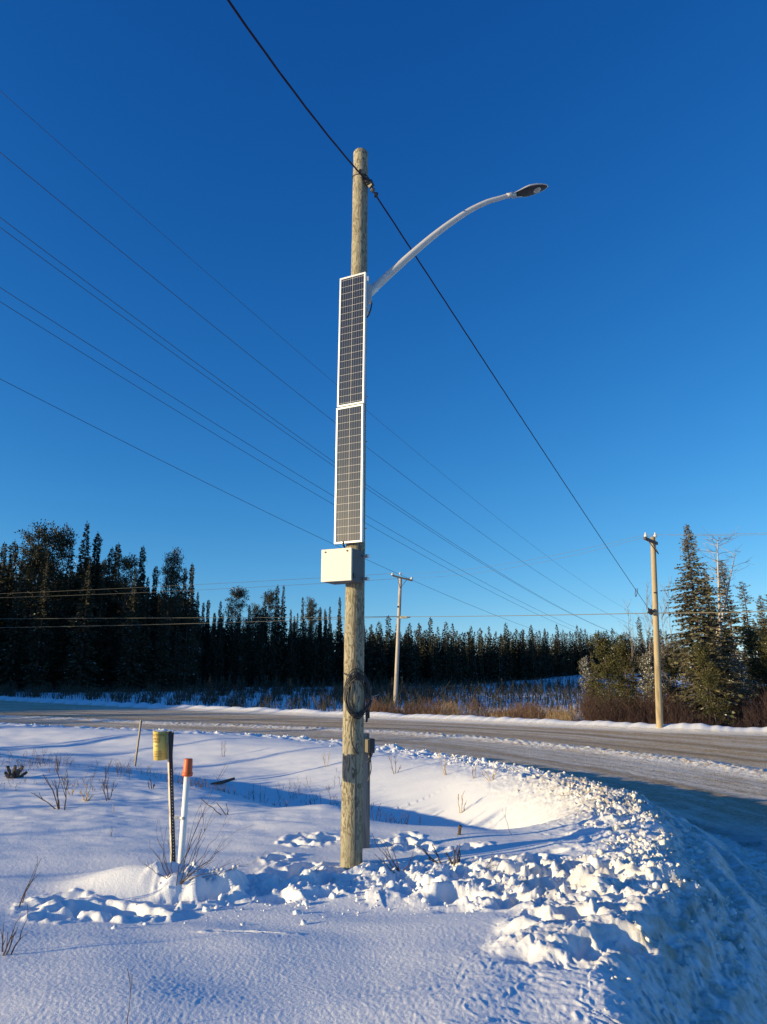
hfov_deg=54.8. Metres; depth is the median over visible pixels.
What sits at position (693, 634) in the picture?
spruce tree
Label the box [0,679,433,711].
verge scrub
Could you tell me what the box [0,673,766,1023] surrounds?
snow ground
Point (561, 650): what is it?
spruce tree
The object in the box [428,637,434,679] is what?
spruce tree
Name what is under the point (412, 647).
spruce tree
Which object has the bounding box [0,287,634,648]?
transmission line
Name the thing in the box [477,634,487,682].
spruce tree
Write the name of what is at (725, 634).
pine tree
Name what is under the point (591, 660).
spruce tree
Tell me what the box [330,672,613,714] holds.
clearing scrub
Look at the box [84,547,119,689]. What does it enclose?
spruce tree
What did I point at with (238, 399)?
transmission line
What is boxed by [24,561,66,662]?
spruce tree
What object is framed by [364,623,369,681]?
spruce tree
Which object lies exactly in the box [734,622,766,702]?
pine tree
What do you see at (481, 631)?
spruce tree
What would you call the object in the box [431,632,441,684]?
spruce tree
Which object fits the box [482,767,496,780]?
dry weed
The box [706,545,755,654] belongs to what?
dead tree
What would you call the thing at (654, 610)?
utility pole
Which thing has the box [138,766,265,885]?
twig bush
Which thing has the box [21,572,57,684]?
spruce tree
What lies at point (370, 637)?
spruce tree
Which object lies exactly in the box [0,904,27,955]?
bare twig
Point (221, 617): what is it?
phone cable
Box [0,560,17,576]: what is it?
spruce tree
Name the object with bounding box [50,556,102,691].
spruce tree
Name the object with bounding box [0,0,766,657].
sky
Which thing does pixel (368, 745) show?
outlet post
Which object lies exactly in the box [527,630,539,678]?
spruce tree
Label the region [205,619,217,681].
spruce tree
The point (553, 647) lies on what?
spruce tree
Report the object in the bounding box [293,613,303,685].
spruce tree
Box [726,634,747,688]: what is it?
spruce tree
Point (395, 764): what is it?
dry weed
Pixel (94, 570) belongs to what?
spruce tree
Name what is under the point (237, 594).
pine tree
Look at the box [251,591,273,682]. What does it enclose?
spruce tree
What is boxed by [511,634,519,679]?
spruce tree
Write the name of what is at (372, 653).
forest
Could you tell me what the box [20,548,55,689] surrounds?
spruce tree
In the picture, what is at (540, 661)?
spruce tree
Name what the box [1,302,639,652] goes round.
transmission line
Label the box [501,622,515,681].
spruce tree
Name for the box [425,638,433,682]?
spruce tree
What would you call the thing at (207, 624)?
spruce tree
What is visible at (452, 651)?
spruce tree
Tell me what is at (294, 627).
spruce tree
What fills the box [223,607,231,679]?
spruce tree
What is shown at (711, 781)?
road
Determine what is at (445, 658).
spruce tree
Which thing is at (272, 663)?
spruce tree
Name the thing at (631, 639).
bare sapling
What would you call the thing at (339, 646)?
spruce tree
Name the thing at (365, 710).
cable coil
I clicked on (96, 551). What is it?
spruce tree
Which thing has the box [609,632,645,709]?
pine tree
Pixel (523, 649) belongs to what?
spruce tree
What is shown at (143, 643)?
spruce tree
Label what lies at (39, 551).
pine tree
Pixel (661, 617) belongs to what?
bare sapling
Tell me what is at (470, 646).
spruce tree
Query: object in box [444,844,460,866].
broken bush
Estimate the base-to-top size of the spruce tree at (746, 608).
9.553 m
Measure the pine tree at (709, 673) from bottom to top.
4.830 m
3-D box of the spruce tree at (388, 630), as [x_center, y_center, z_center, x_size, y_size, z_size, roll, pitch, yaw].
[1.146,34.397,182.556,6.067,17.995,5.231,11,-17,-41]
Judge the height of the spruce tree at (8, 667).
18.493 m
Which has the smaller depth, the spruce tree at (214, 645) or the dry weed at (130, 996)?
the dry weed at (130, 996)
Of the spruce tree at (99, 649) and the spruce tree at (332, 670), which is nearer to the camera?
the spruce tree at (99, 649)
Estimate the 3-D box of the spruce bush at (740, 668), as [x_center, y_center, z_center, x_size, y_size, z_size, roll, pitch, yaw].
[18.158,9.030,36.879,2.268,4.352,1.865,-9,-16,36]
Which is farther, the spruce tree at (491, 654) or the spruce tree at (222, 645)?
the spruce tree at (491, 654)
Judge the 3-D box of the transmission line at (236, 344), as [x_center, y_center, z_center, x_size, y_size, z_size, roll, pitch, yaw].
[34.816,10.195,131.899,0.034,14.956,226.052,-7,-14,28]
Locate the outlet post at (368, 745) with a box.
[363,733,374,847]
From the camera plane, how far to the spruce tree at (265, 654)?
135.60 m
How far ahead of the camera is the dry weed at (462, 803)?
13.50 m
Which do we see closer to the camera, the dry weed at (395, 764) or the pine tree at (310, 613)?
the dry weed at (395, 764)
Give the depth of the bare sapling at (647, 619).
45.19 m
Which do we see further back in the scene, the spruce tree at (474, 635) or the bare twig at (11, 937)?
the spruce tree at (474, 635)
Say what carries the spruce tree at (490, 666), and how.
on the snow ground at (74, 957)
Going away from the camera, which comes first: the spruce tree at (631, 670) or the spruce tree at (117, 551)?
the spruce tree at (631, 670)
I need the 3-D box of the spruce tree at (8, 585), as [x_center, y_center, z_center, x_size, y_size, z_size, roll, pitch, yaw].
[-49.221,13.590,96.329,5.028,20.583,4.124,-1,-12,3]
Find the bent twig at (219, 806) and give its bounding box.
[201,798,228,814]
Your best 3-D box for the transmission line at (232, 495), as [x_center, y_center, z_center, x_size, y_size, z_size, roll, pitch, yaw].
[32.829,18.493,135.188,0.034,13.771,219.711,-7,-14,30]
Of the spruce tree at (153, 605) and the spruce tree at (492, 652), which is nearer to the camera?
the spruce tree at (153, 605)
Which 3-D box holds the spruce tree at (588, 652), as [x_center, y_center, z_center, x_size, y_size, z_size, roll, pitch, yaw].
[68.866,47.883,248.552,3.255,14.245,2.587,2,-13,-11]
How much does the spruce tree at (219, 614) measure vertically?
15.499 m
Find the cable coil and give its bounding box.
[343,668,378,761]
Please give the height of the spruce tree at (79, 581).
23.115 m
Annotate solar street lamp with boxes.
[321,148,548,869]
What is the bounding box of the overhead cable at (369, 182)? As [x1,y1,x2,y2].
[227,0,650,611]
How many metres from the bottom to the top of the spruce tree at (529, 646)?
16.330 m
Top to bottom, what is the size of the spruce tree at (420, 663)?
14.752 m
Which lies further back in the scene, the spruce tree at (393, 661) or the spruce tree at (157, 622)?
the spruce tree at (393, 661)
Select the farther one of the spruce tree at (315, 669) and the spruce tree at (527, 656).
the spruce tree at (527, 656)
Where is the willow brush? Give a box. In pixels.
[575,678,766,727]
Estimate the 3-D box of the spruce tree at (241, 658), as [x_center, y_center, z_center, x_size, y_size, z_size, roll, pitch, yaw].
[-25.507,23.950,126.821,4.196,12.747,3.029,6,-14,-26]
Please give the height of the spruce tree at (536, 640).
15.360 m
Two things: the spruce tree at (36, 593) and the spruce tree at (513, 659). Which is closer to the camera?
the spruce tree at (36, 593)
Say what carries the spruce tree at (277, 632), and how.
on the snow ground at (74, 957)
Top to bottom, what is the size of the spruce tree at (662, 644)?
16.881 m
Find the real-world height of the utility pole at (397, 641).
12.190 m
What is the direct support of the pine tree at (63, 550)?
on the snow ground at (74, 957)
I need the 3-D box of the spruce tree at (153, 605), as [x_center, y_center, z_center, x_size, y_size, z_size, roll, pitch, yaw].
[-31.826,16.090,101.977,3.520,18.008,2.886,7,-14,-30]
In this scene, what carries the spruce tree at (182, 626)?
on the snow ground at (74, 957)
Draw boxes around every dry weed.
[127,969,131,1023]
[388,754,400,773]
[437,749,447,774]
[458,793,466,812]
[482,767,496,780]
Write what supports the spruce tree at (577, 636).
on the snow ground at (74, 957)
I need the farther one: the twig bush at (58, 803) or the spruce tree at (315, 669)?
the spruce tree at (315, 669)
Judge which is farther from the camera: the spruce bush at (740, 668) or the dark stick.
the spruce bush at (740, 668)
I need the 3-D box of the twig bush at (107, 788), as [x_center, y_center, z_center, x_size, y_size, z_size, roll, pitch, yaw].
[-4.209,4.183,11.365,0.209,0.536,0.142,-5,-14,23]
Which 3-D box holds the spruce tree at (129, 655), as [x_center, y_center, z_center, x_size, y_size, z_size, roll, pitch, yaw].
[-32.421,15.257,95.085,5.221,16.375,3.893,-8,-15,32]
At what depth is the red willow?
44.88 m
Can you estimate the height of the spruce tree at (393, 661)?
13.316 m
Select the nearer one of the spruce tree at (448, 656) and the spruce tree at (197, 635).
the spruce tree at (197, 635)
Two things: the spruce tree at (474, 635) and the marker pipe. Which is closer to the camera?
the marker pipe
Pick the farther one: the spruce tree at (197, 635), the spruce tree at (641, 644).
the spruce tree at (197, 635)
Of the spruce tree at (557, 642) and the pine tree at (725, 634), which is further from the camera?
the spruce tree at (557, 642)
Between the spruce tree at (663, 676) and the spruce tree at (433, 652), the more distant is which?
the spruce tree at (433, 652)
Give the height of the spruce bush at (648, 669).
4.301 m
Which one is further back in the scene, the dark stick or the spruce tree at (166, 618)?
the spruce tree at (166, 618)
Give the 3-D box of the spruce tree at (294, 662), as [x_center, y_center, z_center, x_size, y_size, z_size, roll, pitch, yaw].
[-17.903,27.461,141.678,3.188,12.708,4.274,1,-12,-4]
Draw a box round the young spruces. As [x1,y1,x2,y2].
[192,672,601,695]
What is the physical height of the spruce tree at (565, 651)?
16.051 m
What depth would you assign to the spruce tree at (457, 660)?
198.24 m
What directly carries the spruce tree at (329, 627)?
on the snow ground at (74, 957)
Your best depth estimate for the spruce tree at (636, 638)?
272.79 m
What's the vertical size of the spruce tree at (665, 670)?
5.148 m
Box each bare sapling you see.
[618,600,652,688]
[634,581,670,690]
[658,603,677,687]
[659,577,679,694]
[674,608,687,683]
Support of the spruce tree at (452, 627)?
on the snow ground at (74, 957)
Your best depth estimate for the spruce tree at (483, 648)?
215.38 m
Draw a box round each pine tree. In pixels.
[7,519,69,687]
[20,523,80,678]
[103,553,147,683]
[152,546,190,664]
[221,585,256,672]
[246,602,269,677]
[258,588,283,670]
[303,597,323,667]
[583,630,638,721]
[603,645,629,708]
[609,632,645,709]
[660,646,692,709]
[688,638,738,725]
[720,629,746,696]
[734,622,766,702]
[752,633,766,720]
[753,614,766,684]
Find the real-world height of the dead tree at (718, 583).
7.291 m
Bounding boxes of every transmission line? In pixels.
[0,91,628,610]
[0,152,670,635]
[0,217,646,642]
[0,227,629,638]
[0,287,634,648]
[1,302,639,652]
[1,379,590,647]
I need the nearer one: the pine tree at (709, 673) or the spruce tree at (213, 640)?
the pine tree at (709, 673)
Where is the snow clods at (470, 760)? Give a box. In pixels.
[31,723,507,767]
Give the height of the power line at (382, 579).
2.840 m
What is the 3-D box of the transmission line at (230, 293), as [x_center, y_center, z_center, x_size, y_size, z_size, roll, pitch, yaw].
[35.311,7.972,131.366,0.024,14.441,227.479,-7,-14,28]
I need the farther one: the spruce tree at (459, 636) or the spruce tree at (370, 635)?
the spruce tree at (459, 636)
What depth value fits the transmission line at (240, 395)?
51.64 m
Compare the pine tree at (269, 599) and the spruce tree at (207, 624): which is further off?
the pine tree at (269, 599)
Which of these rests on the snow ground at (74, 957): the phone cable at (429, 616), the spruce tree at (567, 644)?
the spruce tree at (567, 644)
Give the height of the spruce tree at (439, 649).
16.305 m
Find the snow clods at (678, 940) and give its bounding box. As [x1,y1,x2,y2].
[591,782,766,1016]
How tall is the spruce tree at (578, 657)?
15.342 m
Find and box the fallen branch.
[211,777,234,784]
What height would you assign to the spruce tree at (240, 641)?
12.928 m
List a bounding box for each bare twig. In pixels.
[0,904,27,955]
[18,856,40,906]
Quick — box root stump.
[4,765,27,777]
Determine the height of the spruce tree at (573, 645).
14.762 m
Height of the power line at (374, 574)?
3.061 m
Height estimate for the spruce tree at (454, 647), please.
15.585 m
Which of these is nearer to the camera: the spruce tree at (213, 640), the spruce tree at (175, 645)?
the spruce tree at (175, 645)
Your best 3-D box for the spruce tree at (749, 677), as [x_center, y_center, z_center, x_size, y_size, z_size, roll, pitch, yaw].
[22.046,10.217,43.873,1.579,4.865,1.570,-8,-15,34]
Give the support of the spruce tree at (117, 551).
on the snow ground at (74, 957)
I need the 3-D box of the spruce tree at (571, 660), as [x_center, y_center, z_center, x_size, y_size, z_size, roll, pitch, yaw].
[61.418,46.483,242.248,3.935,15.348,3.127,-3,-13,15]
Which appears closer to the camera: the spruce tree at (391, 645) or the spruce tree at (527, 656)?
the spruce tree at (391, 645)
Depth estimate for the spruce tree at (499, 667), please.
213.15 m
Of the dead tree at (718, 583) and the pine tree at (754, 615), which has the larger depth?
the pine tree at (754, 615)
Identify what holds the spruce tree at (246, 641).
on the snow ground at (74, 957)
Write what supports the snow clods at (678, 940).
on the snow ground at (74, 957)
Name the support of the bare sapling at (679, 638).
on the snow ground at (74, 957)
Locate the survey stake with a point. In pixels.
(138, 739)
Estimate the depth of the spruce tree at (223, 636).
125.38 m
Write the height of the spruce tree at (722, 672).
9.177 m
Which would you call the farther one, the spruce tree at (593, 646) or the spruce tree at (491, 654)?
the spruce tree at (593, 646)
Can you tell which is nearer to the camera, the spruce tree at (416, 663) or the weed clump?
the weed clump
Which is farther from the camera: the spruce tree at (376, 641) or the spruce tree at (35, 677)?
the spruce tree at (376, 641)
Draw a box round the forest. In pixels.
[0,572,687,687]
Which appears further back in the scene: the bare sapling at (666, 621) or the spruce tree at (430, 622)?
the spruce tree at (430, 622)
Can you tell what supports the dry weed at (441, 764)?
on the snow ground at (74, 957)
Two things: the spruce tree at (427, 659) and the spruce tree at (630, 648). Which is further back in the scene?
the spruce tree at (630, 648)
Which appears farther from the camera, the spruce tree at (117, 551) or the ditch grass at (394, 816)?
the spruce tree at (117, 551)
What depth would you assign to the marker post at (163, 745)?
6.93 m
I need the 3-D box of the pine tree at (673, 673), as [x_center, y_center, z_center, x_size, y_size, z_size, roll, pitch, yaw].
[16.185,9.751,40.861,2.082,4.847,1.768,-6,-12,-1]
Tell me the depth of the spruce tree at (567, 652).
244.56 m
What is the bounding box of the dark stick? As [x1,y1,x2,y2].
[457,825,461,834]
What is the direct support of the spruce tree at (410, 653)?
on the snow ground at (74, 957)
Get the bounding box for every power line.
[1,533,751,593]
[2,534,766,597]
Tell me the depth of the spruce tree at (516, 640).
229.91 m
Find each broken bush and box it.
[414,843,451,863]
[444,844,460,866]
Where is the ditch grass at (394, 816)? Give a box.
[371,803,420,824]
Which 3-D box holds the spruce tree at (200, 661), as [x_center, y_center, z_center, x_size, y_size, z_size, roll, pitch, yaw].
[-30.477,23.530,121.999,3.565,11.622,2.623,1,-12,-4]
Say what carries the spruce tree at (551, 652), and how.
on the snow ground at (74, 957)
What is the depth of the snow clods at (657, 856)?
8.13 m
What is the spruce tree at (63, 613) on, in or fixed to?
on the snow ground at (74, 957)
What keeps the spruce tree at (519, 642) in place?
on the snow ground at (74, 957)
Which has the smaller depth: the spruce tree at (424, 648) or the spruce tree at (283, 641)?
the spruce tree at (283, 641)
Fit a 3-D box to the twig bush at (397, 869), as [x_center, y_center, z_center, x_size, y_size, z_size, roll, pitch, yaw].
[0.121,3.322,7.175,0.473,0.387,0.102,0,-12,0]
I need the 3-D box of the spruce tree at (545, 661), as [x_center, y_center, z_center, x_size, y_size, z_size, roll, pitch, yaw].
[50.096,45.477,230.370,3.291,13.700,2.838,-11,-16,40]
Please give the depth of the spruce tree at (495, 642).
215.13 m
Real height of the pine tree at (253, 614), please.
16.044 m
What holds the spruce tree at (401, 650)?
on the snow ground at (74, 957)
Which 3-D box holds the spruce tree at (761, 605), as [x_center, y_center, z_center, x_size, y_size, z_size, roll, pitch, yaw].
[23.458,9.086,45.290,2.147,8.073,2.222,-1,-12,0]
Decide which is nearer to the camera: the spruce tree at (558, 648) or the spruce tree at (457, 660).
the spruce tree at (457, 660)
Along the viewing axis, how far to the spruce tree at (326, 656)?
145.15 m
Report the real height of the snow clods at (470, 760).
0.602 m
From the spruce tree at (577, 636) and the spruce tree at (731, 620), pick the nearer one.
the spruce tree at (731, 620)
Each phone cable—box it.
[0,611,766,627]
[25,616,397,618]
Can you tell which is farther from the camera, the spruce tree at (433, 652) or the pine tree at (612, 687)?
the spruce tree at (433, 652)
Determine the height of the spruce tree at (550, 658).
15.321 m
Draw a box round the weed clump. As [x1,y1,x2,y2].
[79,783,93,801]
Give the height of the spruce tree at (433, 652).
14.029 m
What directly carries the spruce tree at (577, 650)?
on the snow ground at (74, 957)
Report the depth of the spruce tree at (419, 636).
197.95 m
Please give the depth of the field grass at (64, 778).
14.77 m
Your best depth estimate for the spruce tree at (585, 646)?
251.81 m
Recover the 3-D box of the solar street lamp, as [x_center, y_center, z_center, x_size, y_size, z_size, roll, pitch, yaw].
[0.703,-0.243,8.393,2.836,8.593,0.506,3,-13,-15]
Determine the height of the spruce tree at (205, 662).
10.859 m
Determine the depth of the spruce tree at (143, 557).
102.11 m
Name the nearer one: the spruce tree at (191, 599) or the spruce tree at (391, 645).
the spruce tree at (191, 599)
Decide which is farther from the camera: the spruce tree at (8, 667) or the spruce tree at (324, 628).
the spruce tree at (324, 628)
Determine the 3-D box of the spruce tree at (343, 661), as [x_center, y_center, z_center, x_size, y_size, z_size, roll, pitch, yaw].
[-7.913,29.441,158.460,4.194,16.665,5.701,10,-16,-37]
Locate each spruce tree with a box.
[0,539,18,683]
[0,542,11,684]
[0,549,32,689]
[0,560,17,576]
[15,560,58,642]
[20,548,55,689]
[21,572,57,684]
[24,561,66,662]
[35,544,77,691]
[44,523,106,689]
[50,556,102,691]
[74,557,119,586]
[81,558,112,688]
[83,531,102,671]
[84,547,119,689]
[102,543,123,689]
[105,568,145,691]
[112,576,132,684]
[121,546,150,688]
[128,577,157,690]
[144,566,158,689]
[147,579,174,691]
[149,595,162,683]
[157,593,179,678]
[164,586,188,689]
[170,604,205,685]
[171,568,190,686]
[185,564,196,687]
[191,592,204,685]
[197,619,204,683]
[200,603,206,668]
[201,626,210,681]
[202,614,217,684]
[204,600,210,643]
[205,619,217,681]
[216,601,226,675]
[216,618,225,677]
[218,614,226,674]
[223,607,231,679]
[225,616,244,681]
[230,614,243,685]
[241,606,255,686]
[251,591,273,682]
[255,616,268,686]
[265,625,278,687]
[269,586,283,685]
[276,586,290,684]
[283,622,297,686]
[284,610,293,681]
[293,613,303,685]
[293,616,295,642]
[294,597,306,683]
[306,612,329,685]
[309,625,321,685]
[319,612,333,686]
[322,609,329,660]
[327,607,336,686]
[329,624,338,686]
[334,596,343,684]
[341,639,343,683]
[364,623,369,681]
[364,629,373,684]
[368,630,375,680]
[369,624,377,675]
[373,629,389,684]
[374,628,379,670]
[375,623,381,669]
[383,615,394,675]
[384,631,392,681]
[388,634,394,680]
[390,632,400,683]
[399,631,404,677]
[399,643,403,680]
[401,627,419,683]
[401,637,404,680]
[404,623,416,683]
[411,629,420,680]
[415,630,425,684]
[416,622,422,656]
[421,630,427,684]
[425,630,432,675]
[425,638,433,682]
[426,634,439,685]
[427,617,435,653]
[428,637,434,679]
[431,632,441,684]
[435,627,445,680]
[440,632,455,682]
[441,621,458,681]
[444,636,452,680]
[445,631,459,682]
[451,623,455,650]
[452,631,460,677]
[454,629,463,683]
[458,634,464,673]
[459,632,467,681]
[462,632,474,681]
[462,633,467,678]
[467,629,477,683]
[468,626,481,681]
[468,637,479,682]
[473,631,477,665]
[474,631,487,681]
[477,628,484,673]
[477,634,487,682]
[480,638,486,682]
[483,626,496,682]
[484,638,493,681]
[491,636,497,674]
[493,631,500,681]
[495,637,506,681]
[500,634,502,678]
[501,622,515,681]
[502,634,510,679]
[508,632,517,677]
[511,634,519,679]
[514,629,521,679]
[516,632,527,679]
[517,633,524,678]
[519,629,528,679]
[522,635,531,679]
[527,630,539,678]
[528,629,537,679]
[534,632,541,676]
[535,631,545,678]
[541,636,549,677]
[542,628,551,677]
[545,632,554,676]
[549,637,554,676]
[551,634,555,666]
[552,635,561,676]
[554,624,563,675]
[555,633,568,675]
[556,632,561,675]
[561,630,570,674]
[563,633,569,675]
[566,633,573,671]
[567,630,577,675]
[571,633,577,674]
[573,632,579,674]
[575,626,579,662]
[576,633,584,672]
[576,634,584,674]
[576,655,592,703]
[578,630,586,671]
[582,634,586,657]
[586,634,591,672]
[587,652,602,707]
[591,639,598,673]
[627,633,636,672]
[627,653,641,703]
[630,642,637,671]
[634,617,654,707]
[635,637,639,670]
[646,631,652,665]
[647,652,674,699]
[648,524,760,724]
[659,629,665,672]
[661,643,677,695]
[674,637,682,672]
[676,637,690,689]
[700,567,735,698]
[713,561,754,677]
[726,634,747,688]
[735,581,759,680]
[743,643,758,696]
[753,594,766,686]
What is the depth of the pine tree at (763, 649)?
37.42 m
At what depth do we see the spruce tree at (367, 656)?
166.28 m
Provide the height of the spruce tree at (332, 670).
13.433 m
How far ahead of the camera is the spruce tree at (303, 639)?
146.74 m
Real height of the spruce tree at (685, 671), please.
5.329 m
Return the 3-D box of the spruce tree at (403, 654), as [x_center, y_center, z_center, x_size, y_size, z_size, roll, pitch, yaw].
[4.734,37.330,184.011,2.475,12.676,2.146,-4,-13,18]
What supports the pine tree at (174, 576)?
on the snow ground at (74, 957)
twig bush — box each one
[32,758,68,809]
[102,769,117,800]
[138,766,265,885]
[372,834,418,872]
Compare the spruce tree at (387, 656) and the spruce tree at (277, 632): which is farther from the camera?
the spruce tree at (387, 656)
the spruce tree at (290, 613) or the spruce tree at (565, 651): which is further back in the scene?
the spruce tree at (565, 651)
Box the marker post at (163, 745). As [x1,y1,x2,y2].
[153,731,175,861]
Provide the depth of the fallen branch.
17.25 m
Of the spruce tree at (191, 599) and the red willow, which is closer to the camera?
the red willow
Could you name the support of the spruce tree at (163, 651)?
on the snow ground at (74, 957)
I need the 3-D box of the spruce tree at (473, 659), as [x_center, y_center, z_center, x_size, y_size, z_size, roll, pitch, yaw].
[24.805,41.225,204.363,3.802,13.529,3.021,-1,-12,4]
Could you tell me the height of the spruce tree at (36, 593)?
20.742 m
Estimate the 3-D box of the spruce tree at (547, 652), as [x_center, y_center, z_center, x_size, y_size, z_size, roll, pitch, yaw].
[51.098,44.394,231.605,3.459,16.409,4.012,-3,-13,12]
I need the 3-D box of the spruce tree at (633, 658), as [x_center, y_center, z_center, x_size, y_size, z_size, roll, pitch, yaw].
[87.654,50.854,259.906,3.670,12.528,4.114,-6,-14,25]
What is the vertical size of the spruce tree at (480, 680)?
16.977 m
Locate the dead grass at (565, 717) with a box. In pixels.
[423,699,606,720]
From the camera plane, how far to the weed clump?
11.28 m
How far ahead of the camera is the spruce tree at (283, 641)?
141.74 m
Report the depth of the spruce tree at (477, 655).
209.53 m
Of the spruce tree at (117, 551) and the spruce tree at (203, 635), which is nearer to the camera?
the spruce tree at (117, 551)
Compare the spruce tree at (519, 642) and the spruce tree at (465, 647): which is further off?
the spruce tree at (519, 642)
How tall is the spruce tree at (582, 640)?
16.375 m
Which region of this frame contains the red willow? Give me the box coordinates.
[365,695,684,723]
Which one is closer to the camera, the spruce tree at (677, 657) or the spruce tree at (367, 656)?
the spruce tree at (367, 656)
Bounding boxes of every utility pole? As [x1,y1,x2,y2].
[391,572,412,706]
[643,532,662,727]
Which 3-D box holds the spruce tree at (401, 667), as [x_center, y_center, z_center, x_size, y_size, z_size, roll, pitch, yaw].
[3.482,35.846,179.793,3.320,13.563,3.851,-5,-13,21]
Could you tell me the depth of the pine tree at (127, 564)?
98.36 m
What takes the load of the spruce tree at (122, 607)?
on the snow ground at (74, 957)
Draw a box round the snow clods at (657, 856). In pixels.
[439,755,748,910]
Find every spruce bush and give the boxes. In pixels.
[636,652,666,715]
[723,649,762,726]
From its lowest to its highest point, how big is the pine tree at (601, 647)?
5.685 m
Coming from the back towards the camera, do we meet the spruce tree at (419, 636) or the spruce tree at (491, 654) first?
the spruce tree at (491, 654)
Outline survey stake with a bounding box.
[134,720,141,765]
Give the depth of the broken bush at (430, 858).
7.40 m
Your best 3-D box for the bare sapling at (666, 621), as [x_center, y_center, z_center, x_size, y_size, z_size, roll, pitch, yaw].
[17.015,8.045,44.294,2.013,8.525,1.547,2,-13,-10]
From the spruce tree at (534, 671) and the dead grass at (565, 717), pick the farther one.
the spruce tree at (534, 671)
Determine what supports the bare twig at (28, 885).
on the snow ground at (74, 957)
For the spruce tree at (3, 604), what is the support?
on the snow ground at (74, 957)
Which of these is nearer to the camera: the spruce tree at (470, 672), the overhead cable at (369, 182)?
the overhead cable at (369, 182)
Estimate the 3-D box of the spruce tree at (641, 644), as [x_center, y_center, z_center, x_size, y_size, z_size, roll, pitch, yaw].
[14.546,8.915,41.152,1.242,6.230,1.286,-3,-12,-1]
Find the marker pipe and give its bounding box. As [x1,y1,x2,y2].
[174,758,192,863]
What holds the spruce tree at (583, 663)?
on the snow ground at (74, 957)
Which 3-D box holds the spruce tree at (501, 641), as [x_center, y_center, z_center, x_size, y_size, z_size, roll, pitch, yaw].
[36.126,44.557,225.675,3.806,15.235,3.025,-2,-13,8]
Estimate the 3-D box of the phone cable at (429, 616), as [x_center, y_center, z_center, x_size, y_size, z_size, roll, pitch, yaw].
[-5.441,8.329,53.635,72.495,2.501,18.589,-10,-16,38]
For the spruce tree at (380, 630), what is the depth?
181.83 m
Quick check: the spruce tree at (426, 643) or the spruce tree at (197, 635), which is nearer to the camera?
the spruce tree at (197, 635)
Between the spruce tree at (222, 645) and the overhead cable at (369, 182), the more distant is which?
the spruce tree at (222, 645)
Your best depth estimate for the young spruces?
106.11 m
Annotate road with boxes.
[0,699,766,856]
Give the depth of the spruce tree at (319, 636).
146.25 m
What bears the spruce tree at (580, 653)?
on the snow ground at (74, 957)
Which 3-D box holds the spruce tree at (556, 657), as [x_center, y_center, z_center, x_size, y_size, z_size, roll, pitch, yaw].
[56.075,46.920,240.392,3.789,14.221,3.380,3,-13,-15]
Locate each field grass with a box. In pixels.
[1,754,338,806]
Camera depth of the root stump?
13.99 m
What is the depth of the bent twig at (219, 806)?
10.08 m
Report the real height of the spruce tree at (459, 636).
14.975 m
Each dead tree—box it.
[694,526,745,659]
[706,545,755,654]
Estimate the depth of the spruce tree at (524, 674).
224.81 m
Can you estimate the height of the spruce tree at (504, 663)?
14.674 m
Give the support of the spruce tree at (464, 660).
on the snow ground at (74, 957)
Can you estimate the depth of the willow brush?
36.72 m
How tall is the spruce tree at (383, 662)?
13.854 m
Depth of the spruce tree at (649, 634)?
270.99 m
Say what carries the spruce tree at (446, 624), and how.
on the snow ground at (74, 957)
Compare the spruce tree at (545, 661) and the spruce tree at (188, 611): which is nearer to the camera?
the spruce tree at (188, 611)

